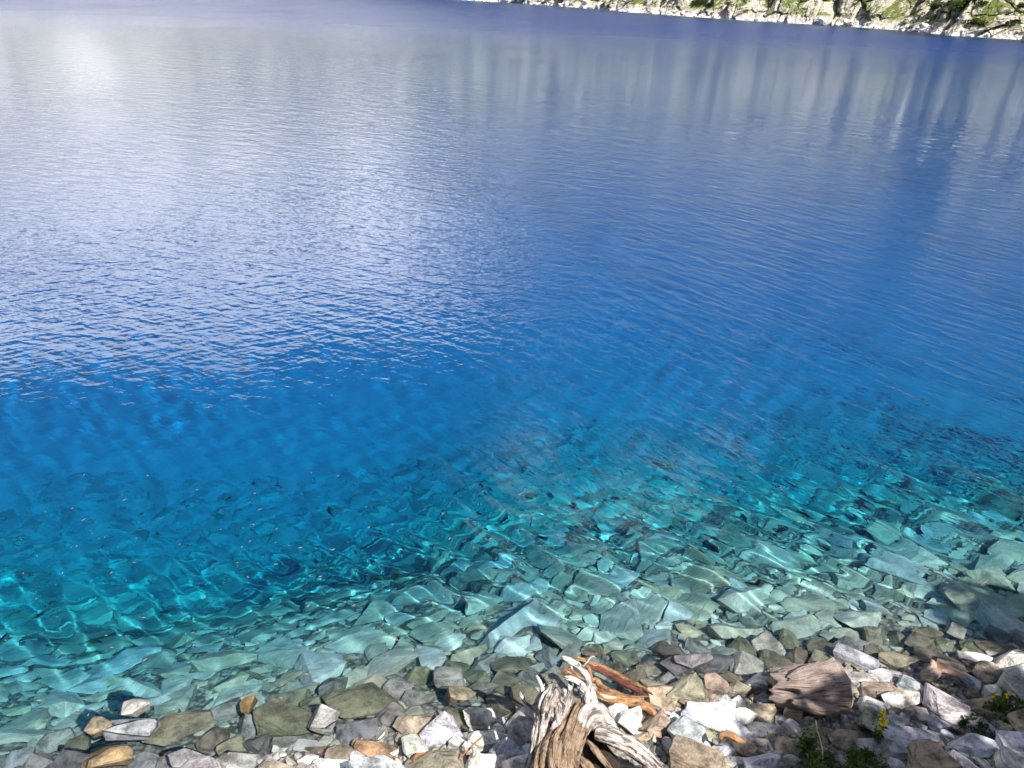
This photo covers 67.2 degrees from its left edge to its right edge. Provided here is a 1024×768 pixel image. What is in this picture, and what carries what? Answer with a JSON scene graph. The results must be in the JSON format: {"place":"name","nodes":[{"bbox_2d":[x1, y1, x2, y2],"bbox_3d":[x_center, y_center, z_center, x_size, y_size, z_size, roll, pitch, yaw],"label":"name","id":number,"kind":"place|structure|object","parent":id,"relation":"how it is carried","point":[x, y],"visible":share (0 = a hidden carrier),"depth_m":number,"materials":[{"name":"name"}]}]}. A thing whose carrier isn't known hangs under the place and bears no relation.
{"place":"outdoors","nodes":[
{"label":"outdoors","id":0,"kind":"place"},
{"bbox_2d":[23,472,996,714],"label":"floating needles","id":1,"kind":"object","parent":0,"point":[484,618],"visible":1,"depth_m":7.08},
{"bbox_2d":[0,0,1023,767],"bbox_3d":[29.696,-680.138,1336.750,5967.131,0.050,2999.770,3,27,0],"label":"water","id":2,"kind":"structure","parent":0,"point":[448,288],"depth_m":11.70,"materials":[{"name":"blue liquid"}]},
{"bbox_2d":[264,660,1023,767],"bbox_3d":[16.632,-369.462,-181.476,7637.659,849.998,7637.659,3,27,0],"label":"ground","id":3,"kind":"structure","parent":0,"point":[664,754],"depth_m":5.84,"materials":[{"name":"gravel"}]},
{"bbox_2d":[168,748,205,767],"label":"rock","id":4,"kind":"object","parent":3,"relation":"on","point":[180,758],"visible":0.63,"depth_m":5.52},
{"bbox_2d":[181,756,225,767],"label":"rock","id":5,"kind":"object","parent":3,"relation":"on","point":[203,762],"visible":1,"depth_m":5.34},
{"bbox_2d":[216,752,260,767],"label":"rock","id":6,"kind":"object","parent":3,"relation":"on","point":[238,760],"visible":0.68,"depth_m":5.51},
{"bbox_2d":[257,758,295,767],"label":"rock","id":7,"kind":"object","parent":3,"relation":"on","point":[270,763],"visible":1,"depth_m":5.39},
{"bbox_2d":[297,753,318,767],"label":"rock","id":8,"kind":"object","parent":3,"relation":"on","point":[308,758],"visible":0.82,"depth_m":5.52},
{"bbox_2d":[310,704,339,727],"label":"rock","id":9,"kind":"object","parent":3,"relation":"on","point":[325,716],"visible":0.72,"depth_m":5.86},
{"bbox_2d":[313,758,349,767],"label":"rock","id":10,"kind":"object","parent":3,"relation":"on","point":[327,763],"visible":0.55,"depth_m":5.47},
{"bbox_2d":[325,747,354,759],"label":"rock","id":11,"kind":"object","parent":3,"relation":"on","point":[337,752],"visible":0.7,"depth_m":5.59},
{"bbox_2d":[349,750,365,759],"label":"rock","id":12,"kind":"object","parent":3,"relation":"on","point":[355,754],"visible":0.54,"depth_m":5.55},
{"bbox_2d":[353,739,399,759],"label":"rock","id":13,"kind":"object","parent":3,"relation":"on","point":[367,748],"visible":0.58,"depth_m":5.60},
{"bbox_2d":[348,755,405,767],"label":"rock","id":14,"kind":"object","parent":3,"relation":"on","point":[381,761],"visible":1,"depth_m":5.30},
{"bbox_2d":[392,713,435,735],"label":"rock","id":15,"kind":"object","parent":3,"relation":"on","point":[404,725],"visible":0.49,"depth_m":5.81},
{"bbox_2d":[401,734,428,758],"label":"rock","id":16,"kind":"object","parent":3,"relation":"on","point":[411,746],"visible":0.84,"depth_m":5.58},
{"bbox_2d":[404,746,467,767],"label":"rock","id":17,"kind":"object","parent":3,"relation":"on","point":[445,758],"visible":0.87,"depth_m":5.38,"materials":[{"name":"stone"}]},
{"bbox_2d":[419,711,462,748],"bbox_3d":[-0.520,2.604,5.723,0.285,0.174,0.225,-39,63,-22],"label":"rock","id":18,"kind":"object","parent":3,"relation":"on","point":[441,728],"visible":0.78,"depth_m":5.67,"materials":[{"name":"stone"}]},
{"bbox_2d":[447,735,471,751],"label":"rock","id":19,"kind":"object","parent":3,"relation":"on","point":[455,741],"visible":0.4,"depth_m":5.63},
{"bbox_2d":[447,685,475,701],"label":"rock","id":20,"kind":"object","parent":3,"relation":"on","point":[458,693],"visible":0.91,"depth_m":6.09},
{"bbox_2d":[280,685,667,756],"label":"rocks","id":21,"kind":"object","parent":3,"relation":"on","point":[282,754],"depth_m":5.66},
{"bbox_2d":[920,660,969,681],"bbox_3d":[3.563,2.381,6.382,0.417,0.135,0.180,-1,27,-6],"label":"knobbed driftwood","id":22,"kind":"object","parent":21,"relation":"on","point":[933,671],"visible":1,"depth_m":6.35,"materials":[{"name":"brown wood"}]},
{"bbox_2d":[462,707,498,728],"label":"rock","id":23,"kind":"object","parent":3,"relation":"on","point":[481,718],"visible":0.81,"depth_m":5.89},
{"bbox_2d":[464,730,499,751],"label":"rock","id":24,"kind":"object","parent":3,"relation":"on","point":[488,740],"visible":0.58,"depth_m":5.66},
{"bbox_2d":[465,753,508,767],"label":"rock","id":25,"kind":"object","parent":3,"relation":"on","point":[491,760],"visible":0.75,"depth_m":5.39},
{"bbox_2d":[466,746,481,767],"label":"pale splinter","id":26,"kind":"object","parent":25,"relation":"on","point":[474,760],"visible":1,"depth_m":5.32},
{"bbox_2d":[492,722,504,733],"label":"rock","id":27,"kind":"object","parent":3,"relation":"on","point":[497,727],"visible":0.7,"depth_m":5.79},
{"bbox_2d":[487,736,525,757],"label":"rock","id":28,"kind":"object","parent":3,"relation":"on","point":[509,747],"visible":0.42,"depth_m":5.50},
{"bbox_2d":[500,753,527,767],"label":"rock","id":29,"kind":"object","parent":3,"relation":"on","point":[517,762],"visible":0.59,"depth_m":5.34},
{"bbox_2d":[503,706,533,746],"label":"rock","id":30,"kind":"object","parent":3,"relation":"on","point":[518,726],"visible":0.36,"depth_m":5.78,"materials":[{"name":"stone"}]},
{"bbox_2d":[519,656,662,767],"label":"driftwood stump","id":31,"kind":"object","parent":3,"relation":"on","point":[587,726],"visible":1,"depth_m":5.08,"materials":[{"name":"wood"}]},
{"bbox_2d":[561,668,656,715],"bbox_3d":[0.742,2.408,5.999,0.827,0.114,0.144,17,31,27],"label":"driftwood branch","id":32,"kind":"object","parent":3,"relation":"on","point":[613,699],"visible":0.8,"depth_m":5.92,"materials":[{"name":"wood"}]},
{"bbox_2d":[583,664,649,697],"bbox_3d":[0.785,2.377,6.070,0.596,0.099,0.136,21,33,32],"label":"twisted root","id":33,"kind":"object","parent":32,"relation":"attached to","point":[597,682],"visible":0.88,"depth_m":6.07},
{"bbox_2d":[608,704,627,725],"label":"rock","id":34,"kind":"object","parent":3,"relation":"on","point":[615,710],"visible":0.41,"depth_m":5.86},
{"bbox_2d":[618,706,642,734],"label":"rock","id":35,"kind":"object","parent":3,"relation":"on","point":[629,720],"visible":0.98,"depth_m":5.74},
{"bbox_2d":[633,731,655,740],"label":"rock","id":36,"kind":"object","parent":3,"relation":"on","point":[645,736],"visible":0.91,"depth_m":5.66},
{"bbox_2d":[638,707,671,739],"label":"rock","id":37,"kind":"object","parent":3,"relation":"on","point":[658,723],"visible":0.55,"depth_m":5.71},
{"bbox_2d":[646,685,679,711],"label":"rock","id":38,"kind":"object","parent":3,"relation":"on","point":[659,697],"visible":0.76,"depth_m":6.04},
{"bbox_2d":[661,736,672,755],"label":"rock","id":39,"kind":"object","parent":3,"relation":"on","point":[666,742],"visible":0.6,"depth_m":5.58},
{"bbox_2d":[666,672,708,701],"bbox_3d":[1.389,2.471,6.143,0.389,0.195,0.252,-5,32,-9],"label":"rock","id":40,"kind":"object","parent":3,"relation":"on","point":[690,687],"visible":0.74,"depth_m":6.08,"materials":[{"name":"stone"}]},
{"bbox_2d":[667,714,710,745],"bbox_3d":[1.294,2.603,5.633,0.246,0.221,0.278,-20,32,-41],"label":"rock","id":41,"kind":"object","parent":3,"relation":"on","point":[685,726],"visible":0.53,"depth_m":5.60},
{"bbox_2d":[680,709,697,721],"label":"rock","id":42,"kind":"object","parent":3,"relation":"on","point":[692,714],"visible":0.56,"depth_m":5.86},
{"bbox_2d":[674,653,712,667],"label":"rock","id":43,"kind":"object","parent":3,"relation":"on","point":[691,660],"visible":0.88,"depth_m":6.52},
{"bbox_2d":[668,734,725,767],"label":"rock","id":44,"kind":"object","parent":3,"relation":"on","point":[685,752],"visible":1,"depth_m":5.37,"materials":[{"name":"stone"}]},
{"bbox_2d":[718,731,745,742],"bbox_3d":[1.553,2.490,5.437,0.191,0.071,0.067,8,28,10],"label":"wood chip","id":45,"kind":"object","parent":44,"relation":"on","point":[722,735],"visible":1,"depth_m":5.42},
{"bbox_2d":[703,673,728,695],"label":"rock","id":46,"kind":"object","parent":3,"relation":"on","point":[715,683],"visible":0.64,"depth_m":6.21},
{"bbox_2d":[685,702,755,744],"bbox_3d":[1.613,2.585,5.870,0.617,0.121,0.216,16,30,24],"label":"rock","id":47,"kind":"object","parent":3,"relation":"on","point":[717,717],"visible":0.72,"depth_m":5.85,"materials":[{"name":"stone"}]},
{"bbox_2d":[709,701,735,709],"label":"rock","id":48,"kind":"object","parent":3,"relation":"on","point":[727,705],"visible":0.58,"depth_m":6.02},
{"bbox_2d":[712,743,736,755],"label":"rock","id":49,"kind":"object","parent":3,"relation":"on","point":[727,749],"visible":0.56,"depth_m":5.58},
{"bbox_2d":[724,756,743,767],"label":"rock","id":50,"kind":"object","parent":3,"relation":"on","point":[733,763],"visible":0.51,"depth_m":5.48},
{"bbox_2d":[727,680,752,698],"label":"rock","id":51,"kind":"object","parent":3,"relation":"on","point":[738,687],"visible":0.69,"depth_m":6.20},
{"bbox_2d":[732,695,748,708],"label":"rock","id":52,"kind":"object","parent":3,"relation":"on","point":[740,701],"visible":0.52,"depth_m":6.08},
{"bbox_2d":[728,708,757,725],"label":"rock","id":53,"kind":"object","parent":3,"relation":"on","point":[744,716],"visible":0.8,"depth_m":5.89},
{"bbox_2d":[732,741,757,757],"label":"rock","id":54,"kind":"object","parent":3,"relation":"on","point":[747,749],"visible":0.8,"depth_m":5.57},
{"bbox_2d":[746,732,757,742],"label":"rock","id":55,"kind":"object","parent":3,"relation":"on","point":[751,736],"visible":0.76,"depth_m":5.72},
{"bbox_2d":[744,672,767,692],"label":"rock","id":56,"kind":"object","parent":3,"relation":"on","point":[757,682],"visible":0.85,"depth_m":6.23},
{"bbox_2d":[743,751,780,767],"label":"rock","id":57,"kind":"object","parent":3,"relation":"on","point":[770,760],"visible":0.94,"depth_m":5.39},
{"bbox_2d":[754,738,769,750],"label":"rock","id":58,"kind":"object","parent":3,"relation":"on","point":[762,743],"visible":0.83,"depth_m":5.65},
{"bbox_2d":[748,703,777,722],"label":"rock","id":59,"kind":"object","parent":3,"relation":"on","point":[765,712],"visible":0.57,"depth_m":5.95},
{"bbox_2d":[745,721,780,737],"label":"rock","id":60,"kind":"object","parent":3,"relation":"on","point":[760,729],"visible":0.75,"depth_m":5.80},
{"bbox_2d":[754,692,775,705],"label":"rock","id":61,"kind":"object","parent":3,"relation":"on","point":[762,697],"visible":0.62,"depth_m":6.10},
{"bbox_2d":[766,659,853,715],"bbox_3d":[2.305,2.389,6.048,0.631,0.443,0.509,3,27,0],"label":"sawn log","id":62,"kind":"object","parent":61,"relation":"on","point":[824,688],"visible":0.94,"depth_m":5.92,"materials":[{"name":"wood"}]},
{"bbox_2d":[773,736,800,757],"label":"rock","id":63,"kind":"object","parent":3,"relation":"on","point":[786,745],"visible":0.7,"depth_m":5.58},
{"bbox_2d":[778,754,799,767],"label":"rock","id":64,"kind":"object","parent":3,"relation":"on","point":[789,760],"visible":0.58,"depth_m":5.46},
{"bbox_2d":[780,718,800,736],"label":"rock","id":65,"kind":"object","parent":3,"relation":"on","point":[789,726],"visible":0.91,"depth_m":5.72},
{"bbox_2d":[783,707,802,719],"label":"rock","id":66,"kind":"object","parent":3,"relation":"on","point":[793,714],"visible":0.57,"depth_m":5.92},
{"bbox_2d":[802,728,830,743],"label":"rock","id":67,"kind":"object","parent":3,"relation":"on","point":[823,735],"visible":0.35,"depth_m":5.72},
{"bbox_2d":[796,727,889,767],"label":"shrub","id":68,"kind":"object","parent":3,"relation":"on","point":[862,758],"visible":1,"depth_m":5.40,"materials":[{"name":"green plant"}]},
{"bbox_2d":[827,729,864,750],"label":"rock","id":69,"kind":"object","parent":3,"relation":"on","point":[839,739],"visible":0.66,"depth_m":5.69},
{"bbox_2d":[833,642,879,670],"bbox_3d":[2.938,2.394,6.592,0.399,0.144,0.221,19,35,24],"label":"rock","id":70,"kind":"object","parent":3,"relation":"on","point":[854,657],"visible":0.7,"depth_m":6.57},
{"bbox_2d":[846,671,878,684],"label":"rock","id":71,"kind":"object","parent":3,"relation":"on","point":[865,676],"visible":0.61,"depth_m":6.33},
{"bbox_2d":[856,710,881,732],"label":"rock","id":72,"kind":"object","parent":3,"relation":"on","point":[866,718],"visible":0.6,"depth_m":5.82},
{"bbox_2d":[857,695,889,713],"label":"rock","id":73,"kind":"object","parent":3,"relation":"on","point":[871,705],"visible":0.88,"depth_m":5.98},
{"bbox_2d":[864,708,888,743],"bbox_3d":[2.690,2.493,5.652,0.155,0.396,0.247,3,27,0],"label":"flowering plant","id":74,"kind":"object","parent":3,"relation":"on","point":[877,733],"visible":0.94,"depth_m":5.61,"materials":[{"name":"yellow plant"}]},
{"bbox_2d":[858,681,899,697],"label":"rock","id":75,"kind":"object","parent":3,"relation":"on","point":[868,688],"visible":0.69,"depth_m":6.22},
{"bbox_2d":[855,738,907,758],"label":"rock","id":76,"kind":"object","parent":3,"relation":"on","point":[896,748],"visible":0.61,"depth_m":5.61,"materials":[{"name":"stone"}]},
{"bbox_2d":[869,668,901,681],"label":"rock","id":77,"kind":"object","parent":3,"relation":"on","point":[884,675],"visible":0.6,"depth_m":6.40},
{"bbox_2d":[886,757,905,767],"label":"rock","id":78,"kind":"object","parent":3,"relation":"on","point":[892,762],"visible":0.83,"depth_m":5.43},
{"bbox_2d":[880,713,912,726],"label":"rock","id":79,"kind":"object","parent":3,"relation":"on","point":[894,718],"visible":0.45,"depth_m":5.86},
{"bbox_2d":[879,652,919,667],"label":"rock","id":80,"kind":"object","parent":3,"relation":"on","point":[896,660],"visible":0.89,"depth_m":6.61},
{"bbox_2d":[881,689,922,708],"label":"rock","id":81,"kind":"object","parent":3,"relation":"on","point":[898,699],"visible":0.91,"depth_m":6.05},
{"bbox_2d":[896,674,924,698],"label":"rock","id":82,"kind":"object","parent":3,"relation":"on","point":[905,682],"visible":0.61,"depth_m":6.20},
{"bbox_2d":[865,724,959,748],"bbox_3d":[3.049,2.653,5.731,0.851,0.072,0.215,9,26,0],"label":"rock","id":83,"kind":"object","parent":3,"relation":"on","point":[905,735],"visible":0.58,"depth_m":5.74,"materials":[{"name":"stone"}]},
{"bbox_2d":[910,705,929,723],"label":"rock","id":84,"kind":"object","parent":3,"relation":"on","point":[921,713],"visible":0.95,"depth_m":5.93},
{"bbox_2d":[906,739,962,767],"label":"rock","id":85,"kind":"object","parent":3,"relation":"on","point":[926,753],"visible":1,"depth_m":5.38,"materials":[{"name":"stone"}]},
{"bbox_2d":[925,713,950,730],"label":"rock","id":86,"kind":"object","parent":3,"relation":"on","point":[935,722],"visible":0.88,"depth_m":5.83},
{"bbox_2d":[922,683,970,730],"bbox_3d":[3.384,2.514,6.030,0.330,0.248,0.424,-9,11,19],"label":"rock","id":87,"kind":"object","parent":3,"relation":"on","point":[947,708],"visible":0.73,"depth_m":5.92,"materials":[{"name":"stone"}]},
{"bbox_2d":[940,729,953,739],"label":"rock","id":88,"kind":"object","parent":3,"relation":"on","point":[946,732],"visible":0.9,"depth_m":5.76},
{"bbox_2d":[936,658,971,673],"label":"rock","id":89,"kind":"object","parent":3,"relation":"on","point":[962,668],"visible":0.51,"depth_m":6.57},
{"bbox_2d":[951,725,970,734],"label":"rock","id":90,"kind":"object","parent":3,"relation":"on","point":[958,729],"visible":0.69,"depth_m":5.80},
{"bbox_2d":[950,749,978,767],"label":"rock","id":91,"kind":"object","parent":3,"relation":"on","point":[964,761],"visible":0.75,"depth_m":5.41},
{"bbox_2d":[954,671,981,690],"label":"rock","id":92,"kind":"object","parent":3,"relation":"on","point":[973,682],"visible":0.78,"depth_m":6.33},
{"bbox_2d":[944,733,999,757],"bbox_3d":[3.404,2.655,5.646,0.493,0.102,0.237,-4,18,-9],"label":"rock","id":93,"kind":"object","parent":3,"relation":"on","point":[977,745],"visible":0.74,"depth_m":5.61,"materials":[{"name":"stone"}]},
{"bbox_2d":[964,687,980,698],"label":"rock","id":94,"kind":"object","parent":3,"relation":"on","point":[972,693],"visible":0.77,"depth_m":6.22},
{"bbox_2d":[957,651,994,663],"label":"rock","id":95,"kind":"object","parent":3,"relation":"on","point":[973,657],"visible":0.88,"depth_m":6.64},
{"bbox_2d":[957,712,996,737],"bbox_3d":[3.521,2.587,5.845,0.346,0.158,0.242,3,27,0],"label":"shrub","id":96,"kind":"object","parent":3,"relation":"on","point":[979,730],"visible":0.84,"depth_m":5.82,"materials":[{"name":"green plant"}]},
{"bbox_2d":[967,712,995,739],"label":"rock","id":97,"kind":"object","parent":3,"relation":"on","point":[973,723],"visible":0.4,"depth_m":5.84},
{"bbox_2d":[972,756,990,767],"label":"rock","id":98,"kind":"object","parent":3,"relation":"on","point":[981,762],"visible":0.99,"depth_m":5.45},
{"bbox_2d":[961,696,1007,717],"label":"rock","id":99,"kind":"object","parent":3,"relation":"on","point":[976,705],"visible":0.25,"depth_m":6.03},
{"bbox_2d":[972,660,1002,683],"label":"rock","id":100,"kind":"object","parent":3,"relation":"on","point":[985,671],"visible":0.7,"depth_m":6.44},
{"bbox_2d":[981,684,1003,697],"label":"rock","id":101,"kind":"object","parent":3,"relation":"on","point":[990,689],"visible":0.84,"depth_m":6.24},
{"bbox_2d":[982,694,1023,723],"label":"shrub","id":102,"kind":"object","parent":3,"relation":"on","point":[998,703],"visible":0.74,"depth_m":5.97,"materials":[{"name":"green plant"}]},
{"bbox_2d":[995,720,1012,730],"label":"rock","id":103,"kind":"object","parent":3,"relation":"on","point":[1002,725],"visible":0.7,"depth_m":5.81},
{"bbox_2d":[991,649,1023,671],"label":"rock","id":104,"kind":"object","parent":3,"relation":"on","point":[1008,660],"visible":0.45,"depth_m":6.51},
{"bbox_2d":[993,746,1023,767],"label":"rock","id":105,"kind":"object","parent":3,"relation":"on","point":[1005,757],"visible":0.98,"depth_m":5.43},
{"bbox_2d":[995,730,1023,753],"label":"rock","id":106,"kind":"object","parent":3,"relation":"on","point":[1014,740],"visible":0.54,"depth_m":5.64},
{"bbox_2d":[996,663,1023,700],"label":"rock","id":107,"kind":"object","parent":3,"relation":"on","point":[1011,681],"visible":0.99,"depth_m":6.23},
{"bbox_2d":[1007,708,1023,731],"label":"rock","id":108,"kind":"object","parent":3,"relation":"on","point":[1015,721],"visible":0.68,"depth_m":5.82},
{"bbox_2d":[468,0,1023,39],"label":"cliff","id":109,"kind":"structure","parent":0,"point":[887,14],"depth_m":183.69,"materials":[{"name":"stone"}]},
{"bbox_2d":[925,0,945,10],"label":"bush","id":110,"kind":"object","parent":109,"relation":"on","point":[934,5],"visible":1,"depth_m":164.47,"materials":[{"name":"green plant"}]},
{"bbox_2d":[948,0,969,11],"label":"bush","id":111,"kind":"object","parent":109,"relation":"on","point":[964,3],"visible":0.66,"depth_m":156.30,"materials":[{"name":"green plant"}]},
{"bbox_2d":[961,16,987,26],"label":"bush","id":112,"kind":"object","parent":109,"relation":"on","point":[977,20],"visible":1,"depth_m":151.05,"materials":[{"name":"green plant"}]},
{"bbox_3d":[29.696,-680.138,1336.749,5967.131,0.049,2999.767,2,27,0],"label":"water body","id":113,"kind":"structure","parent":0,"visible":0},
{"bbox_2d":[83,716,112,734],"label":"rock","id":114,"kind":"object","parent":113,"relation":"on","point":[96,724],"visible":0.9,"depth_m":5.71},
{"bbox_2d":[87,746,132,767],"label":"rock","id":115,"kind":"object","parent":113,"relation":"on","point":[115,754],"visible":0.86,"depth_m":5.49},
{"bbox_2d":[104,719,156,735],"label":"rock","id":116,"kind":"object","parent":113,"relation":"on","point":[145,727],"visible":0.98,"depth_m":5.71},
{"bbox_2d":[121,699,149,714],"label":"rock","id":117,"kind":"object","parent":113,"relation":"on","point":[131,706],"visible":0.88,"depth_m":5.88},
{"bbox_2d":[574,656,653,694],"bbox_3d":[0.826,2.348,6.253,0.742,0.141,0.077,22,33,33],"label":"driftwood branch","id":118,"kind":"object","parent":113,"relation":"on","point":[593,663],"visible":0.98,"depth_m":6.27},
{"bbox_2d":[590,666,646,695],"bbox_3d":[0.860,2.386,6.220,0.547,0.114,0.074,23,34,34],"label":"driftwood branch","id":119,"kind":"object","parent":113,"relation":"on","point":[619,680],"visible":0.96,"depth_m":6.21,"materials":[{"name":"brown wood"}]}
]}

